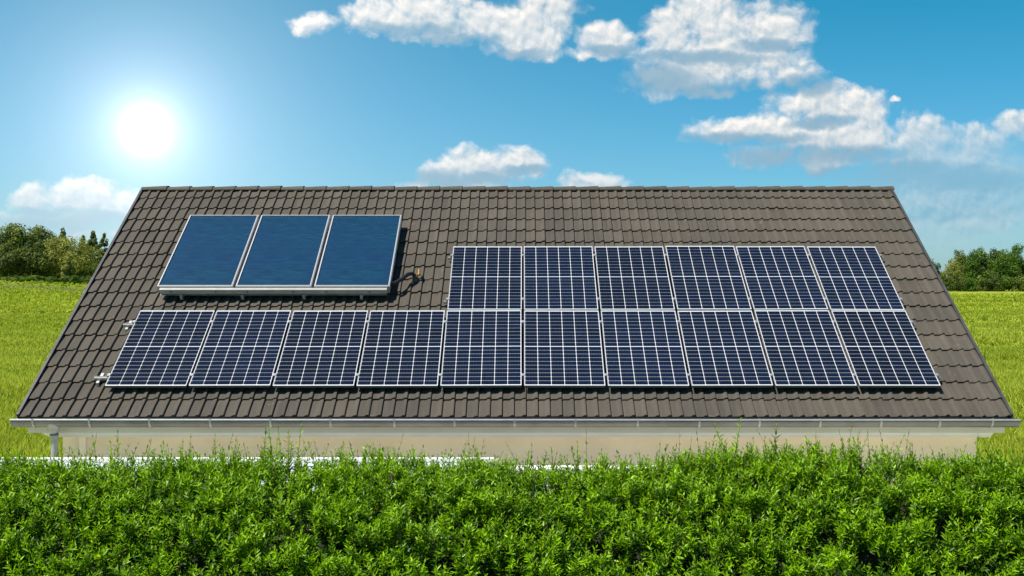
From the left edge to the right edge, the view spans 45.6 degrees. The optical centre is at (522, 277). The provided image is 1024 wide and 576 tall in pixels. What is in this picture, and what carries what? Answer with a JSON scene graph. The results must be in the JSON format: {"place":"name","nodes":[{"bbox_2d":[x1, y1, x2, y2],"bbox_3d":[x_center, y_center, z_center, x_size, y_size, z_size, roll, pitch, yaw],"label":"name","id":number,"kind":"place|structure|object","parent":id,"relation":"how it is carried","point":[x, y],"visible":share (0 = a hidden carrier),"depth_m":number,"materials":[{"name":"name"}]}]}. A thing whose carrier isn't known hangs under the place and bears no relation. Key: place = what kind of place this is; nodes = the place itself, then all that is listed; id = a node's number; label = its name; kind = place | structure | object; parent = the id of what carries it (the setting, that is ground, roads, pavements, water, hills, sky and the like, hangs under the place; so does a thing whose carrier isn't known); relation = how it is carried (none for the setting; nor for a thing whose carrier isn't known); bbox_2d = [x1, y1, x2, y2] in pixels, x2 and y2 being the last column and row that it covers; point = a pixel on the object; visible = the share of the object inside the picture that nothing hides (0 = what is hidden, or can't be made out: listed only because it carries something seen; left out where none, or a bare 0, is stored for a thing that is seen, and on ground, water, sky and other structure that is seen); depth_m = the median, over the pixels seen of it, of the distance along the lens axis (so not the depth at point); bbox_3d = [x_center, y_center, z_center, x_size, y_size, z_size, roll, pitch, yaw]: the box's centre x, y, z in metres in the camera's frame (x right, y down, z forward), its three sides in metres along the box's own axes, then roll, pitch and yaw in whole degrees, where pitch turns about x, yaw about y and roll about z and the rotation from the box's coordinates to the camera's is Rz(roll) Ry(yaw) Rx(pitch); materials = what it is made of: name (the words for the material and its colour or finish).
{"place":"outdoors","nodes":[
{"label":"outdoors","id":0,"kind":"place"},
{"bbox_2d":[0,282,1023,304],"bbox_3d":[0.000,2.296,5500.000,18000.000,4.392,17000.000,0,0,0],"label":"field","id":1,"kind":"structure","parent":0,"point":[37,286],"depth_m":218.69,"materials":[{"name":"green plant"}]},
{"bbox_2d":[1,276,13,280],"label":"shrub","id":2,"kind":"object","parent":1,"relation":"on","point":[8,278],"visible":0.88,"depth_m":230.33,"materials":[{"name":"green plant"}]},
{"bbox_2d":[9,275,24,281],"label":"shrub","id":3,"kind":"object","parent":1,"relation":"on","point":[17,278],"visible":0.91,"depth_m":229.45,"materials":[{"name":"green plant"}]},
{"bbox_2d":[0,243,35,276],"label":"broadleaf tree","id":4,"kind":"object","parent":1,"relation":"on","point":[10,262],"visible":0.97,"depth_m":238.03,"materials":[{"name":"green plant"}]},
{"bbox_2d":[0,223,37,248],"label":"broadleaf tree","id":5,"kind":"object","parent":1,"relation":"on","point":[14,236],"visible":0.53,"depth_m":260.22,"materials":[{"name":"green plant"}]},
{"bbox_2d":[21,276,37,281],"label":"shrub","id":6,"kind":"object","parent":1,"relation":"on","point":[29,278],"visible":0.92,"depth_m":229.31,"materials":[{"name":"green plant"}]},
{"bbox_2d":[14,240,56,277],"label":"broadleaf tree","id":7,"kind":"object","parent":1,"relation":"on","point":[32,255],"visible":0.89,"depth_m":240.15,"materials":[{"name":"green plant"}]},
{"bbox_2d":[32,275,40,280],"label":"shrub","id":8,"kind":"object","parent":1,"relation":"on","point":[36,276],"visible":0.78,"depth_m":231.79,"materials":[{"name":"green plant"}]},
{"bbox_2d":[21,225,60,247],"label":"broadleaf tree","id":9,"kind":"object","parent":1,"relation":"on","point":[39,234],"visible":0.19,"depth_m":267.93,"materials":[{"name":"green plant"}]},
{"bbox_2d":[46,276,61,282],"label":"shrub","id":10,"kind":"object","parent":1,"relation":"on","point":[50,279],"visible":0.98,"depth_m":227.88,"materials":[{"name":"green plant"}]},
{"bbox_2d":[59,275,69,283],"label":"shrub","id":11,"kind":"object","parent":1,"relation":"on","point":[64,278],"visible":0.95,"depth_m":229.36,"materials":[{"name":"green plant"}]},
{"bbox_2d":[59,228,73,257],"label":"conifer","id":12,"kind":"object","parent":1,"relation":"on","point":[62,233],"visible":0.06,"depth_m":283.65,"materials":[{"name":"green plant"}]},
{"bbox_2d":[32,236,102,277],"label":"broadleaf tree","id":13,"kind":"object","parent":1,"relation":"on","point":[79,262],"visible":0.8,"depth_m":244.51,"materials":[{"name":"green plant"}]},
{"bbox_2d":[60,256,75,277],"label":"bush","id":14,"kind":"object","parent":1,"relation":"on","point":[68,269],"visible":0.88,"depth_m":233.86,"materials":[{"name":"green plant"}]},
{"bbox_2d":[68,275,83,283],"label":"shrub","id":15,"kind":"object","parent":1,"relation":"on","point":[75,279],"visible":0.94,"depth_m":229.03,"materials":[{"name":"green plant"}]},
{"bbox_2d":[79,235,85,256],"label":"conifer","id":16,"kind":"object","parent":1,"relation":"on","point":[83,236],"visible":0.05,"depth_m":273.57,"materials":[{"name":"green plant"}]},
{"bbox_2d":[76,268,94,278],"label":"shrub","id":17,"kind":"object","parent":1,"relation":"on","point":[85,274],"visible":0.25,"depth_m":250.32,"materials":[{"name":"green plant"}]},
{"bbox_2d":[84,275,91,282],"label":"shrub","id":18,"kind":"object","parent":1,"relation":"on","point":[88,279],"visible":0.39,"depth_m":233.06,"materials":[{"name":"green plant"}]},
{"bbox_2d":[84,230,101,265],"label":"conifer","id":19,"kind":"object","parent":1,"relation":"on","point":[92,241],"visible":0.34,"depth_m":269.31,"materials":[{"name":"green plant"}]},
{"bbox_2d":[97,232,108,257],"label":"conifer","id":20,"kind":"object","parent":1,"relation":"on","point":[103,244],"visible":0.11,"depth_m":275.63,"materials":[{"name":"green plant"}]},
{"bbox_2d":[0,417,1023,575],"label":"hedge","id":21,"kind":"object","parent":1,"relation":"on","point":[814,514],"visible":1,"depth_m":8.44,"materials":[{"name":"green plant"}]},
{"bbox_2d":[0,280,1023,483],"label":"crop","id":22,"kind":"object","parent":1,"relation":"on","point":[32,324],"visible":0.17,"depth_m":72.94,"materials":[{"name":"green plant"}]},
{"bbox_2d":[10,186,1020,490],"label":"house","id":23,"kind":"structure","parent":1,"relation":"on","point":[76,408],"depth_m":15.49,"materials":[{"name":"tile"}]},
{"bbox_2d":[159,288,386,299],"bbox_3d":[-3.470,0.211,17.004,3.160,0.176,0.130,0,33,0],"label":"collector mount","id":24,"kind":"object","parent":23,"relation":"attached to","point":[244,292],"visible":1,"depth_m":16.94,"materials":[{"name":"metal"}]},
{"bbox_2d":[157,215,258,292],"bbox_3d":[-4.564,-0.375,17.814,1.052,0.112,2.005,0,33,0],"label":"solar collector","id":25,"kind":"object","parent":24,"relation":"on","point":[210,251],"visible":1,"depth_m":17.72,"materials":[{"name":"glass"}]},
{"bbox_2d":[235,215,330,287],"bbox_3d":[-3.472,-0.375,17.814,1.052,0.112,2.005,0,33,0],"label":"solar collector","id":26,"kind":"object","parent":24,"relation":"on","point":[285,251],"visible":1,"depth_m":17.72,"materials":[{"name":"glass"}]},
{"bbox_2d":[314,215,401,292],"bbox_3d":[-2.380,-0.375,17.814,1.052,0.112,2.005,0,33,0],"label":"solar collector","id":27,"kind":"object","parent":24,"relation":"on","point":[359,251],"visible":1,"depth_m":17.72,"materials":[{"name":"glass"}]},
{"bbox_2d":[390,269,420,285],"bbox_3d":[-1.663,-0.004,17.251,0.154,0.240,0.591,0,0,37],"label":"hose","id":28,"kind":"object","parent":23,"relation":"attached to","point":[415,278],"visible":1,"depth_m":17.31,"materials":[{"name":"black rubber"}]},
{"bbox_2d":[94,373,940,385],"bbox_3d":[-0.070,1.251,15.451,10.705,0.133,0.235,0,33,0],"label":"mounting rail","id":29,"kind":"object","parent":23,"relation":"attached to","point":[99,378],"visible":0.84,"depth_m":15.39,"materials":[{"name":"metal"}]},
{"bbox_2d":[105,310,214,387],"bbox_3d":[-4.710,0.913,15.916,1.014,0.035,1.672,0,33,0],"label":"solar module","id":30,"kind":"object","parent":29,"relation":"attached to","point":[161,348],"visible":1,"depth_m":15.85,"materials":[{"name":"blue glass"}]},
{"bbox_2d":[189,310,290,387],"bbox_3d":[-3.664,0.911,15.916,1.014,0.035,1.672,0,33,0],"label":"solar module","id":31,"kind":"object","parent":29,"relation":"attached to","point":[241,349],"visible":1,"depth_m":15.85,"materials":[{"name":"blue"}]},
{"bbox_2d":[273,310,367,387],"bbox_3d":[-2.618,0.913,15.917,1.014,0.037,1.672,0,33,0],"label":"solar module","id":32,"kind":"object","parent":29,"relation":"attached to","point":[321,348],"visible":1,"depth_m":15.85,"materials":[{"name":"blue"}]},
{"bbox_2d":[356,310,444,387],"bbox_3d":[-1.571,0.913,15.917,1.014,0.037,1.672,0,33,0],"label":"solar module","id":33,"kind":"object","parent":29,"relation":"attached to","point":[401,348],"visible":1,"depth_m":15.85,"materials":[{"name":"blue"}]},
{"bbox_2d":[440,310,521,387],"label":"solar module","id":34,"kind":"object","parent":29,"relation":"attached to","point":[482,349],"visible":1,"depth_m":15.84,"materials":[{"name":"blue"}]},
{"bbox_2d":[524,310,604,387],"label":"solar module","id":35,"kind":"object","parent":29,"relation":"attached to","point":[562,348],"visible":1,"depth_m":15.85,"materials":[{"name":"blue"}]},
{"bbox_2d":[601,310,688,387],"bbox_3d":[1.570,0.913,15.916,1.014,0.036,1.672,0,33,0],"label":"solar module","id":36,"kind":"object","parent":29,"relation":"attached to","point":[643,349],"visible":1,"depth_m":15.85,"materials":[{"name":"blue"}]},
{"bbox_2d":[677,310,772,387],"bbox_3d":[2.615,0.913,15.917,1.014,0.035,1.672,0,32,0],"label":"solar module","id":37,"kind":"object","parent":29,"relation":"attached to","point":[723,348],"visible":1,"depth_m":15.83,"materials":[{"name":"blue"}]},
{"bbox_2d":[754,310,856,387],"bbox_3d":[3.662,0.910,15.915,1.014,0.036,1.672,0,33,0],"label":"solar module","id":38,"kind":"object","parent":29,"relation":"attached to","point":[803,348],"visible":1,"depth_m":15.84,"materials":[{"name":"blue"}]},
{"bbox_2d":[831,310,940,387],"bbox_3d":[4.709,0.912,15.915,1.014,0.037,1.672,0,33,0],"label":"solar module","id":39,"kind":"object","parent":29,"relation":"attached to","point":[883,348],"visible":1,"depth_m":15.85,"materials":[{"name":"blue"}]},
{"bbox_2d":[123,320,915,331],"bbox_3d":[-0.050,0.616,16.446,10.665,0.133,0.235,0,33,0],"label":"mounting rail","id":40,"kind":"object","parent":23,"relation":"attached to","point":[129,324],"visible":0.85,"depth_m":16.39,"materials":[{"name":"metal"}]},
{"bbox_2d":[448,254,883,259],"bbox_3d":[2.093,-0.306,17.891,6.379,0.133,0.235,0,33,0],"label":"mounting rail","id":41,"kind":"object","parent":23,"relation":"attached to","point":[594,255],"visible":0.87,"depth_m":17.83,"materials":[{"name":"metal"}]},
{"bbox_2d":[444,298,904,303],"bbox_3d":[2.093,0.318,16.913,6.379,0.133,0.235,0,33,0],"label":"mounting rail","id":42,"kind":"object","parent":23,"relation":"attached to","point":[598,300],"visible":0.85,"depth_m":16.84,"materials":[{"name":"metal"}]},
{"bbox_2d":[447,246,521,311],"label":"solar module","id":43,"kind":"object","parent":42,"relation":"attached to","point":[485,277],"visible":1,"depth_m":17.29,"materials":[{"name":"blue"}]},
{"bbox_2d":[524,246,597,309],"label":"solar module","id":44,"kind":"object","parent":42,"relation":"attached to","point":[559,277],"visible":1,"depth_m":17.29,"materials":[{"name":"blue"}]},
{"bbox_2d":[594,246,674,309],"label":"solar module","id":45,"kind":"object","parent":42,"relation":"attached to","point":[632,277],"visible":1,"depth_m":17.30,"materials":[{"name":"blue"}]},
{"bbox_2d":[665,246,751,310],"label":"solar module","id":46,"kind":"object","parent":42,"relation":"attached to","point":[706,278],"visible":1,"depth_m":17.28,"materials":[{"name":"blue"}]},
{"bbox_2d":[735,246,827,309],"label":"solar module","id":47,"kind":"object","parent":42,"relation":"attached to","point":[780,278],"visible":1,"depth_m":17.29,"materials":[{"name":"blue"}]},
{"bbox_2d":[807,246,904,311],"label":"solar module","id":48,"kind":"object","parent":42,"relation":"attached to","point":[853,277],"visible":1,"depth_m":17.30,"materials":[{"name":"blue"}]},
{"bbox_2d":[931,259,944,277],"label":"broadleaf tree","id":49,"kind":"object","parent":1,"relation":"on","point":[937,267],"visible":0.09,"depth_m":353.49,"materials":[{"name":"green plant"}]},
{"bbox_2d":[939,272,951,290],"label":"shrub","id":50,"kind":"object","parent":1,"relation":"on","point":[946,282],"visible":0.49,"depth_m":342.02,"materials":[{"name":"green plant"}]},
{"bbox_2d":[940,258,967,278],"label":"broadleaf tree","id":51,"kind":"object","parent":1,"relation":"on","point":[951,270],"visible":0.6,"depth_m":348.12,"materials":[{"name":"green plant"}]},
{"bbox_2d":[948,249,966,277],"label":"broadleaf tree","id":52,"kind":"object","parent":1,"relation":"on","point":[960,258],"visible":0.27,"depth_m":368.87,"materials":[{"name":"green plant"}]},
{"bbox_2d":[947,273,969,291],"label":"shrub","id":53,"kind":"object","parent":1,"relation":"on","point":[955,282],"visible":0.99,"depth_m":336.81,"materials":[{"name":"green plant"}]},
{"bbox_2d":[956,277,977,291],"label":"shrub","id":54,"kind":"object","parent":1,"relation":"on","point":[971,287],"visible":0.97,"depth_m":335.69,"materials":[{"name":"green plant"}]},
{"bbox_2d":[962,246,995,280],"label":"broadleaf tree","id":55,"kind":"object","parent":1,"relation":"on","point":[973,265],"visible":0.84,"depth_m":349.00,"materials":[{"name":"green plant"}]},
{"bbox_2d":[974,275,989,290],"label":"shrub","id":56,"kind":"object","parent":1,"relation":"on","point":[979,283],"visible":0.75,"depth_m":341.55,"materials":[{"name":"green plant"}]},
{"bbox_2d":[981,274,1002,291],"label":"shrub","id":57,"kind":"object","parent":1,"relation":"on","point":[994,283],"visible":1,"depth_m":338.21,"materials":[{"name":"green plant"}]},
{"bbox_2d":[983,247,1003,272],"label":"broadleaf tree","id":58,"kind":"object","parent":1,"relation":"on","point":[995,255],"visible":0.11,"depth_m":358.35,"materials":[{"name":"green plant"}]},
{"bbox_2d":[994,275,1013,290],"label":"shrub","id":59,"kind":"object","parent":1,"relation":"on","point":[1007,284],"visible":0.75,"depth_m":340.52,"materials":[{"name":"green plant"}]},
{"bbox_2d":[988,243,1023,290],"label":"broadleaf tree","id":60,"kind":"object","parent":1,"relation":"on","point":[1011,264],"visible":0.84,"depth_m":342.57,"materials":[{"name":"green plant"}]},
{"bbox_2d":[1011,275,1023,291],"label":"shrub","id":61,"kind":"object","parent":1,"relation":"on","point":[1019,287],"visible":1,"depth_m":339.08,"materials":[{"name":"green plant"}]},
{"bbox_2d":[0,0,1023,275],"label":"sky","id":62,"kind":"structure","parent":0,"point":[102,102],"materials":[{"name":"blue"}]},
{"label":"patio","id":63,"kind":"structure","parent":0,"visible":0},
{"bbox_2d":[0,457,502,490],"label":"patio","id":64,"kind":"structure","parent":63,"relation":"on","point":[309,464],"depth_m":12.48,"materials":[{"name":"white paint"}]},
{"bbox_2d":[512,465,671,492],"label":"garden wall","id":65,"kind":"structure","parent":63,"relation":"on","point":[570,466],"depth_m":11.99,"materials":[{"name":"white paint"}]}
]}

